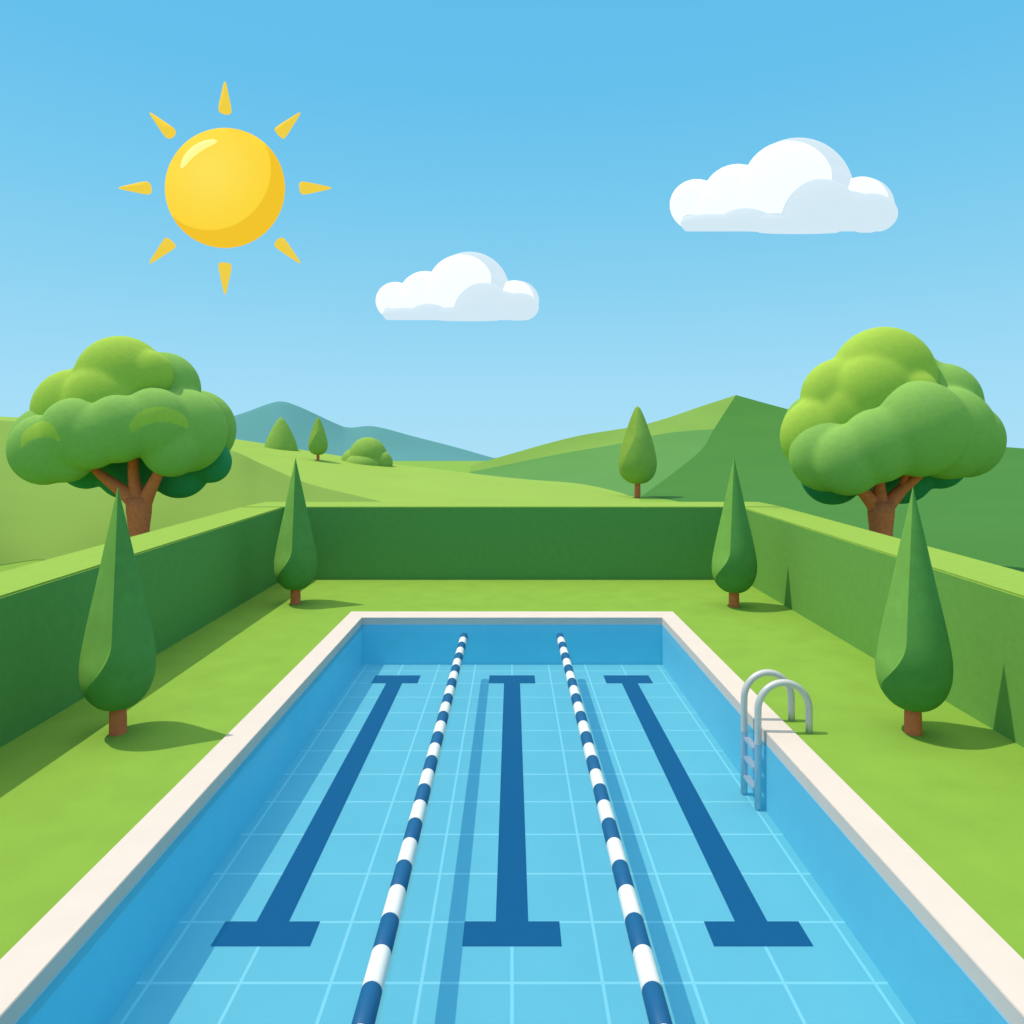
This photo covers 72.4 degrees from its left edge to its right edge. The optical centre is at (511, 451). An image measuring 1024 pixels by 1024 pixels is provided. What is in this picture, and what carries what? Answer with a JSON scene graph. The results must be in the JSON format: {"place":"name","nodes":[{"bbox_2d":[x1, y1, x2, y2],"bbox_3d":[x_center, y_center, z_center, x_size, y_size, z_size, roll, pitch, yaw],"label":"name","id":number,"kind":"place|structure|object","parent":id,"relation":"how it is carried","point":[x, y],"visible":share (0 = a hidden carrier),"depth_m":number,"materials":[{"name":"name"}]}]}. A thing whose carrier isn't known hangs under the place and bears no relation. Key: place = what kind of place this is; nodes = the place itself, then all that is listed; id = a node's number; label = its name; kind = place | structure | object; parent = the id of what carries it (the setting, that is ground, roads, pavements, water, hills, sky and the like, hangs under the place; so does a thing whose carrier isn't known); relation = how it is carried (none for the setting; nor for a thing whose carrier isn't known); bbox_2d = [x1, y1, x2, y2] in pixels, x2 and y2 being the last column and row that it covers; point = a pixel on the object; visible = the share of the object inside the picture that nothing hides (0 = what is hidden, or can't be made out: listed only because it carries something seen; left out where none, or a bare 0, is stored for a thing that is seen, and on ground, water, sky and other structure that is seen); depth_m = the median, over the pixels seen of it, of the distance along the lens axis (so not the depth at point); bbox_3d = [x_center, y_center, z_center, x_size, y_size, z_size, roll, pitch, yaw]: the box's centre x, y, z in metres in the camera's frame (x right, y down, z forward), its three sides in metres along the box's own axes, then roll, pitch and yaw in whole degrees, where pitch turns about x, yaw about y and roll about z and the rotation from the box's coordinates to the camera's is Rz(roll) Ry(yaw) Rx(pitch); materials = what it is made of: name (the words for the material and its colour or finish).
{"place":"outdoors","nodes":[
{"label":"outdoors","id":0,"kind":"place"},
{"bbox_2d":[0,420,380,564],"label":"grass slope","id":1,"kind":"structure","parent":0,"point":[43,522],"depth_m":37.78,"materials":[{"name":"green plant"}]},
{"bbox_2d":[119,82,330,293],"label":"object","id":2,"kind":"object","parent":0,"point":[224,187],"visible":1,"depth_m":892.42,"materials":[{"name":"yellow"}]},
{"bbox_2d":[0,416,639,501],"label":"meadow","id":3,"kind":"structure","parent":0,"point":[397,483],"depth_m":70.19,"materials":[{"name":"green plant"}]},
{"bbox_2d":[264,418,297,450],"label":"bush","id":4,"kind":"object","parent":3,"relation":"on","point":[280,436],"visible":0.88,"depth_m":84.89,"materials":[{"name":"green plant"}]},
{"bbox_2d":[308,417,327,460],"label":"slender tree","id":5,"kind":"object","parent":3,"relation":"on","point":[318,444],"visible":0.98,"depth_m":77.22,"materials":[{"name":"green plant"}]},
{"bbox_2d":[341,437,392,466],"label":"bush","id":6,"kind":"object","parent":3,"relation":"on","point":[370,451],"visible":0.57,"depth_m":80.73,"materials":[{"name":"green plant"}]},
{"bbox_2d":[618,406,656,497],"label":"slender tree","id":7,"kind":"object","parent":3,"relation":"on","point":[637,463],"visible":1,"depth_m":76.60,"materials":[{"name":"green plant"}]},
{"bbox_2d":[234,401,494,460],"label":"mountain","id":8,"kind":"structure","parent":0,"point":[256,424],"depth_m":450.86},
{"bbox_2d":[376,252,538,320],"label":"cloud","id":9,"kind":"structure","parent":0,"point":[469,286],"depth_m":852.93,"materials":[{"name":"white"}]},
{"bbox_2d":[0,461,1023,958],"bbox_3d":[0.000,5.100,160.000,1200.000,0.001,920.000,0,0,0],"label":"ground","id":10,"kind":"structure","parent":0,"point":[82,793],"depth_m":12.64,"materials":[{"name":"green plant"}]},
{"bbox_2d":[79,488,155,735],"bbox_3d":[-7.118,2.928,12.658,1.230,4.585,1.331,0,0,-29],"label":"cypress tree","id":11,"kind":"object","parent":10,"relation":"on","point":[117,664],"visible":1,"depth_m":12.35,"materials":[{"name":"green plant"}]},
{"bbox_2d":[5,336,236,536],"bbox_3d":[-17.292,0.191,31.522,9.299,10.617,5.909,0,0,0],"label":"broadleaf tree","id":12,"kind":"object","parent":10,"relation":"on","point":[139,424],"visible":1,"depth_m":29.77,"materials":[{"name":"green plant"}]},
{"bbox_2d":[0,507,282,747],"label":"hedge","id":13,"kind":"object","parent":10,"relation":"on","point":[195,575],"visible":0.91,"depth_m":16.75,"materials":[{"name":"green plant"}]},
{"bbox_2d":[274,458,316,604],"bbox_3d":[-7.263,2.711,23.505,1.396,5.018,1.511,0,0,-17],"label":"cypress tree","id":14,"kind":"object","parent":10,"relation":"on","point":[295,563],"visible":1,"depth_m":23.14,"materials":[{"name":"green plant"}]},
{"bbox_2d":[0,611,1023,1023],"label":"swimming pool","id":15,"kind":"structure","parent":10,"relation":"in","point":[242,871],"depth_m":10.40,"materials":[{"name":"blue tile"}]},
{"bbox_2d":[741,669,812,809],"bbox_3d":[4.905,5.299,13.010,1.114,2.342,0.704,0,0,0],"label":"pool ladder","id":16,"kind":"object","parent":15,"relation":"attached to","point":[755,766],"visible":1,"depth_m":12.73,"materials":[{"name":"metal"}]},
{"label":"water","id":17,"kind":"structure","parent":15,"relation":"in","visible":0},
{"bbox_2d":[351,633,467,1023],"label":"lane rope","id":18,"kind":"object","parent":17,"relation":"on","point":[368,1004],"visible":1,"depth_m":8.55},
{"bbox_2d":[556,633,672,1023],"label":"lane rope","id":19,"kind":"object","parent":17,"relation":"on","point":[655,1004],"visible":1,"depth_m":8.56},
{"bbox_2d":[243,502,780,579],"bbox_3d":[0.000,3.670,29.400,21.698,2.960,2.800,0,0,0],"label":"hedge","id":20,"kind":"object","parent":10,"relation":"on","point":[514,540],"visible":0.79,"depth_m":28.00,"materials":[{"name":"green plant"}]},
{"bbox_2d":[712,460,756,607],"bbox_3d":[7.315,2.709,23.042,1.435,5.022,1.554,0,0,18],"label":"cypress tree","id":21,"kind":"object","parent":10,"relation":"on","point":[734,566],"visible":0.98,"depth_m":22.64,"materials":[{"name":"green plant"}]},
{"bbox_2d":[745,507,1023,747],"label":"hedge","id":22,"kind":"object","parent":10,"relation":"on","point":[833,577],"visible":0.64,"depth_m":17.01,"materials":[{"name":"green plant"}]},
{"bbox_2d":[780,327,1006,536],"bbox_3d":[15.158,0.259,28.284,8.989,10.481,5.709,0,0,0],"label":"broadleaf tree","id":23,"kind":"object","parent":10,"relation":"on","point":[881,422],"visible":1,"depth_m":26.51,"materials":[{"name":"green plant"}]},
{"bbox_2d":[875,488,952,735],"bbox_3d":[7.255,2.928,12.652,1.230,4.585,1.331,0,0,30],"label":"cypress tree","id":24,"kind":"object","parent":10,"relation":"on","point":[914,664],"visible":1,"depth_m":12.32,"materials":[{"name":"green plant"}]},
{"bbox_2d":[0,0,1023,457],"label":"sky","id":25,"kind":"structure","parent":0,"point":[550,141],"materials":[{"name":"blue"}]},
{"bbox_2d":[470,395,1023,571],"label":"hill","id":26,"kind":"structure","parent":0,"point":[698,450],"depth_m":101.48,"materials":[{"name":"green plant"}]},
{"bbox_2d":[670,138,897,233],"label":"cloud","id":27,"kind":"structure","parent":0,"point":[798,186],"depth_m":850.16,"materials":[{"name":"white"}]}
]}

